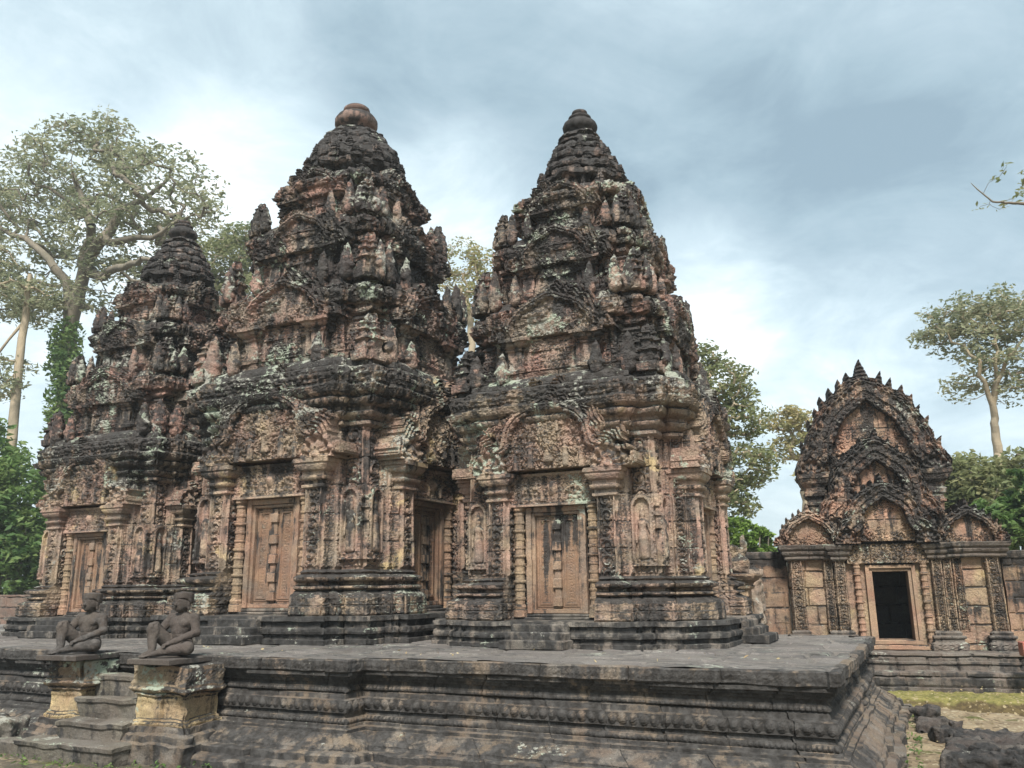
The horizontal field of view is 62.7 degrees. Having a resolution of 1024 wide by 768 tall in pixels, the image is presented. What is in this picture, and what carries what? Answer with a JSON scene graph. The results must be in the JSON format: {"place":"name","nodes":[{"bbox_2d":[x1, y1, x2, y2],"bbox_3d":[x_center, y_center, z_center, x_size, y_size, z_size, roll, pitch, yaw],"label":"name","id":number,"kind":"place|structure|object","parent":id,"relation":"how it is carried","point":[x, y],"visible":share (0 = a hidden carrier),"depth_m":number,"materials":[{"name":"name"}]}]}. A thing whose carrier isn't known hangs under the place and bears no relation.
{"place":"outdoors","nodes":[
{"label":"outdoors","id":0,"kind":"place"},
{"bbox_2d":[0,707,1023,767],"bbox_3d":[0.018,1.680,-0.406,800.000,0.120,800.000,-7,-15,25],"label":"ground","id":1,"kind":"structure","parent":0,"point":[930,753],"depth_m":9.45,"materials":[{"name":"brown soil"}]},
{"bbox_2d":[0,712,10,716],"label":"fallen block","id":2,"kind":"object","parent":1,"relation":"on","point":[5,714],"depth_m":10.04,"materials":[{"name":"stone"}]},
{"bbox_2d":[0,715,30,737],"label":"fallen block","id":3,"kind":"object","parent":1,"relation":"on","point":[14,726],"depth_m":9.51,"materials":[{"name":"stone"}]},
{"bbox_2d":[0,595,31,623],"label":"enclosure wall","id":4,"kind":"structure","parent":1,"relation":"on","point":[8,605],"depth_m":22.17,"materials":[{"name":"brown stone"}]},
{"bbox_2d":[0,418,48,594],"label":"bush","id":5,"kind":"object","parent":1,"relation":"on","point":[22,528],"visible":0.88,"depth_m":29.82,"materials":[{"name":"green plant"}]},
{"bbox_2d":[0,242,72,446],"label":"slender tree","id":6,"kind":"object","parent":1,"relation":"on","point":[25,315],"visible":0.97,"depth_m":37.53,"materials":[{"name":"green plant"}]},
{"bbox_2d":[0,104,232,516],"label":"broad tree","id":7,"kind":"object","parent":1,"relation":"on","point":[77,204],"visible":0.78,"depth_m":38.97,"materials":[{"name":"green plant"}]},
{"bbox_2d":[197,221,252,294],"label":"yellowing tree","id":8,"kind":"object","parent":1,"relation":"on","point":[223,246],"visible":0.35,"depth_m":47.47,"materials":[{"name":"green plant"}]},
{"bbox_2d":[0,624,911,767],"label":"stone terrace","id":9,"kind":"structure","parent":1,"relation":"on","point":[819,701],"depth_m":8.37,"materials":[{"name":"grey stone"}]},
{"bbox_2d":[36,589,118,661],"bbox_3d":[-4.969,2.775,9.721,0.608,0.780,0.633,-5,-14,18],"label":"guardian statue","id":10,"kind":"object","parent":9,"relation":"on","point":[85,642],"visible":1,"depth_m":9.67,"materials":[{"name":"stone"}]},
{"bbox_2d":[1,219,230,638],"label":"temple tower","id":11,"kind":"structure","parent":9,"relation":"on","point":[120,453],"depth_m":14.33,"materials":[{"name":"stone"}]},
{"bbox_2d":[57,532,107,616],"bbox_3d":[-7.088,3.200,14.136,1.203,1.383,0.211,-7,-15,25],"label":"false door","id":12,"kind":"structure","parent":11,"relation":"in","point":[92,579],"depth_m":14.16,"materials":[{"name":"stone"}]},
{"bbox_2d":[191,535,196,573],"bbox_3d":[-5.352,3.326,14.735,0.212,1.383,1.203,-7,-15,25],"label":"false door","id":13,"kind":"structure","parent":11,"relation":"in","point":[193,570],"depth_m":14.40,"materials":[{"name":"stone"}]},
{"bbox_2d":[127,588,212,665],"bbox_3d":[-3.643,2.601,9.060,0.608,0.780,0.633,-6,-15,21],"label":"guardian statue","id":14,"kind":"object","parent":9,"relation":"on","point":[176,644],"visible":1,"depth_m":9.02,"materials":[{"name":"stone"}]},
{"bbox_2d":[147,103,469,645],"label":"temple tower","id":15,"kind":"structure","parent":9,"relation":"on","point":[331,509],"depth_m":12.53,"materials":[{"name":"stone"}]},
{"bbox_2d":[227,496,301,614],"bbox_3d":[-3.452,2.495,12.212,1.444,1.657,0.254,-7,-15,25],"label":"false door","id":16,"kind":"structure","parent":15,"relation":"in","point":[267,587],"depth_m":12.20,"materials":[{"name":"stone"}]},
{"bbox_2d":[411,500,445,610],"bbox_3d":[-1.369,2.647,12.931,0.254,1.657,1.444,-7,-15,25],"label":"false door","id":17,"kind":"structure","parent":15,"relation":"in","point":[432,582],"depth_m":13.07,"materials":[{"name":"stone"}]},
{"bbox_2d":[431,109,778,650],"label":"temple tower","id":18,"kind":"structure","parent":9,"relation":"on","point":[593,475],"depth_m":10.76,"materials":[{"name":"stone"}]},
{"bbox_2d":[512,504,593,619],"bbox_3d":[0.583,2.243,10.578,1.203,1.404,0.211,-7,-15,25],"label":"false door","id":19,"kind":"structure","parent":18,"relation":"in","point":[564,594],"depth_m":10.56,"materials":[{"name":"stone"}]},
{"bbox_2d":[703,510,712,589],"bbox_3d":[2.473,2.351,11.106,0.212,1.404,1.203,-7,-15,25],"label":"false door","id":20,"kind":"structure","parent":18,"relation":"in","point":[706,520],"depth_m":11.43,"materials":[{"name":"stone"}]},
{"bbox_2d":[0,714,923,767],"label":"weeds","id":21,"kind":"object","parent":1,"relation":"on","point":[919,738],"visible":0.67,"depth_m":8.52,"materials":[{"name":"green plant"}]},
{"bbox_2d":[437,236,493,351],"bbox_3d":[-1.784,1.629,34.638,3.745,16.761,2.739,-7,-15,25],"label":"thin tree","id":22,"kind":"object","parent":1,"relation":"on","point":[476,264],"visible":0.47,"depth_m":35.94,"materials":[{"name":"green plant"}]},
{"bbox_2d":[257,644,1022,756],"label":"fallen leaves","id":23,"kind":"object","parent":1,"relation":"on","point":[746,656],"visible":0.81,"depth_m":10.07,"materials":[{"name":"brown plant"}]},
{"bbox_2d":[696,338,785,518],"bbox_3d":[6.668,3.176,25.634,3.414,9.431,2.229,-7,-15,25],"label":"leafy tree","id":24,"kind":"object","parent":1,"relation":"on","point":[743,480],"visible":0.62,"depth_m":25.58,"materials":[{"name":"green plant"}]},
{"bbox_2d":[727,515,777,551],"bbox_3d":[6.856,5.559,23.809,1.253,3.770,1.597,10,-17,-38],"label":"bush","id":25,"kind":"object","parent":1,"relation":"on","point":[762,536],"visible":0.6,"depth_m":23.86,"materials":[{"name":"green plant"}]},
{"bbox_2d":[745,551,791,634],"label":"enclosure wall","id":26,"kind":"structure","parent":1,"relation":"on","point":[773,566],"depth_m":15.62,"materials":[{"name":"stone"}]},
{"bbox_2d":[760,404,812,510],"bbox_3d":[11.076,5.054,32.133,2.770,8.716,2.054,-7,-15,25],"label":"yellowing tree","id":27,"kind":"object","parent":1,"relation":"on","point":[791,441],"visible":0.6,"depth_m":32.68,"materials":[{"name":"green plant"}]},
{"bbox_2d":[773,359,1023,692],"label":"gate tower","id":28,"kind":"structure","parent":1,"relation":"on","point":[888,551],"depth_m":14.97,"materials":[{"name":"stone"}]},
{"bbox_2d":[999,550,1023,641],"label":"enclosure wall","id":29,"kind":"structure","parent":28,"relation":"attached to","point":[1012,566],"depth_m":14.59,"materials":[{"name":"stone"}]},
{"bbox_2d":[1018,641,1023,655],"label":"red block","id":30,"kind":"structure","parent":28,"relation":"on","point":[1021,647],"depth_m":13.00,"materials":[{"name":"stone"}]},
{"bbox_2d":[909,704,940,723],"bbox_3d":[5.191,4.175,10.529,0.335,0.305,0.339,-10,-17,34],"label":"loose stone","id":31,"kind":"object","parent":1,"relation":"on","point":[929,710],"visible":0.61,"depth_m":10.44,"materials":[{"name":"grey stone"}]},
{"bbox_2d":[915,716,948,733],"bbox_3d":[4.991,4.060,9.973,0.368,0.239,0.303,-7,-15,25],"label":"loose stone","id":32,"kind":"object","parent":1,"relation":"on","point":[925,724],"visible":0.62,"depth_m":9.89,"materials":[{"name":"grey stone"}]},
{"bbox_2d":[927,725,957,743],"bbox_3d":[4.846,3.951,9.445,0.292,0.205,0.235,3,-14,-14],"label":"loose stone","id":33,"kind":"object","parent":1,"relation":"on","point":[938,734],"visible":0.63,"depth_m":9.37,"materials":[{"name":"grey stone"}]},
{"bbox_2d":[887,690,1023,716],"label":"mossy bank","id":34,"kind":"structure","parent":1,"relation":"on","point":[986,702],"depth_m":11.65,"materials":[{"name":"green plant"}]},
{"bbox_2d":[949,719,962,727],"bbox_3d":[5.280,4.091,10.059,0.194,0.158,0.212,1,-14,-5],"label":"loose stone","id":35,"kind":"object","parent":1,"relation":"on","point":[953,723],"visible":0.41,"depth_m":9.98,"materials":[{"name":"grey stone"}]},
{"bbox_2d":[905,281,1023,466],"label":"tall tree","id":36,"kind":"object","parent":1,"relation":"on","point":[997,310],"visible":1,"depth_m":28.50,"materials":[{"name":"green plant"}]},
{"bbox_2d":[939,748,1023,767],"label":"laterite block","id":37,"kind":"object","parent":1,"relation":"on","point":[963,758],"depth_m":7.92,"materials":[{"name":"stone"}]},
{"bbox_2d":[944,445,1023,524],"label":"leafy tree","id":38,"kind":"object","parent":1,"relation":"on","point":[970,479],"visible":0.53,"depth_m":23.21,"materials":[{"name":"green plant"}]},
{"bbox_2d":[944,736,1023,755],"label":"laterite block","id":39,"kind":"object","parent":1,"relation":"on","point":[1016,746],"depth_m":8.44,"materials":[{"name":"stone"}]},
{"bbox_2d":[948,726,1023,742],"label":"laterite block","id":40,"kind":"object","parent":1,"relation":"on","point":[1001,735],"depth_m":9.12,"materials":[{"name":"stone"}]},
{"bbox_2d":[970,468,1023,549],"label":"bush","id":41,"kind":"object","parent":1,"relation":"on","point":[1008,511],"visible":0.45,"depth_m":20.39,"materials":[{"name":"green plant"}]},
{"bbox_2d":[971,161,1023,210],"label":"overhanging tree","id":42,"kind":"object","parent":1,"relation":"on","point":[1002,202],"visible":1,"depth_m":12.93,"materials":[{"name":"green plant"}]},
{"bbox_2d":[0,0,1023,549],"label":"sky","id":43,"kind":"structure","parent":0,"point":[806,170],"materials":[{"name":"blue"}]},
{"bbox_3d":[3.133,4.815,14.178,4.251,0.986,3.054,-7,-15,25],"label":"rubble base","id":44,"kind":"object","parent":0,"visible":0},
{"bbox_2d":[730,535,761,613],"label":"ruined pier","id":45,"kind":"structure","parent":44,"relation":"on","point":[740,564],"depth_m":13.35,"materials":[{"name":"stone"}]},
{"bbox_2d":[748,567,766,624],"bbox_3d":[3.766,3.836,14.553,1.265,2.310,0.612,-7,-15,25],"label":"statue","id":46,"kind":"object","parent":44,"relation":"on","point":[759,600],"depth_m":14.22,"materials":[{"name":"stone"}]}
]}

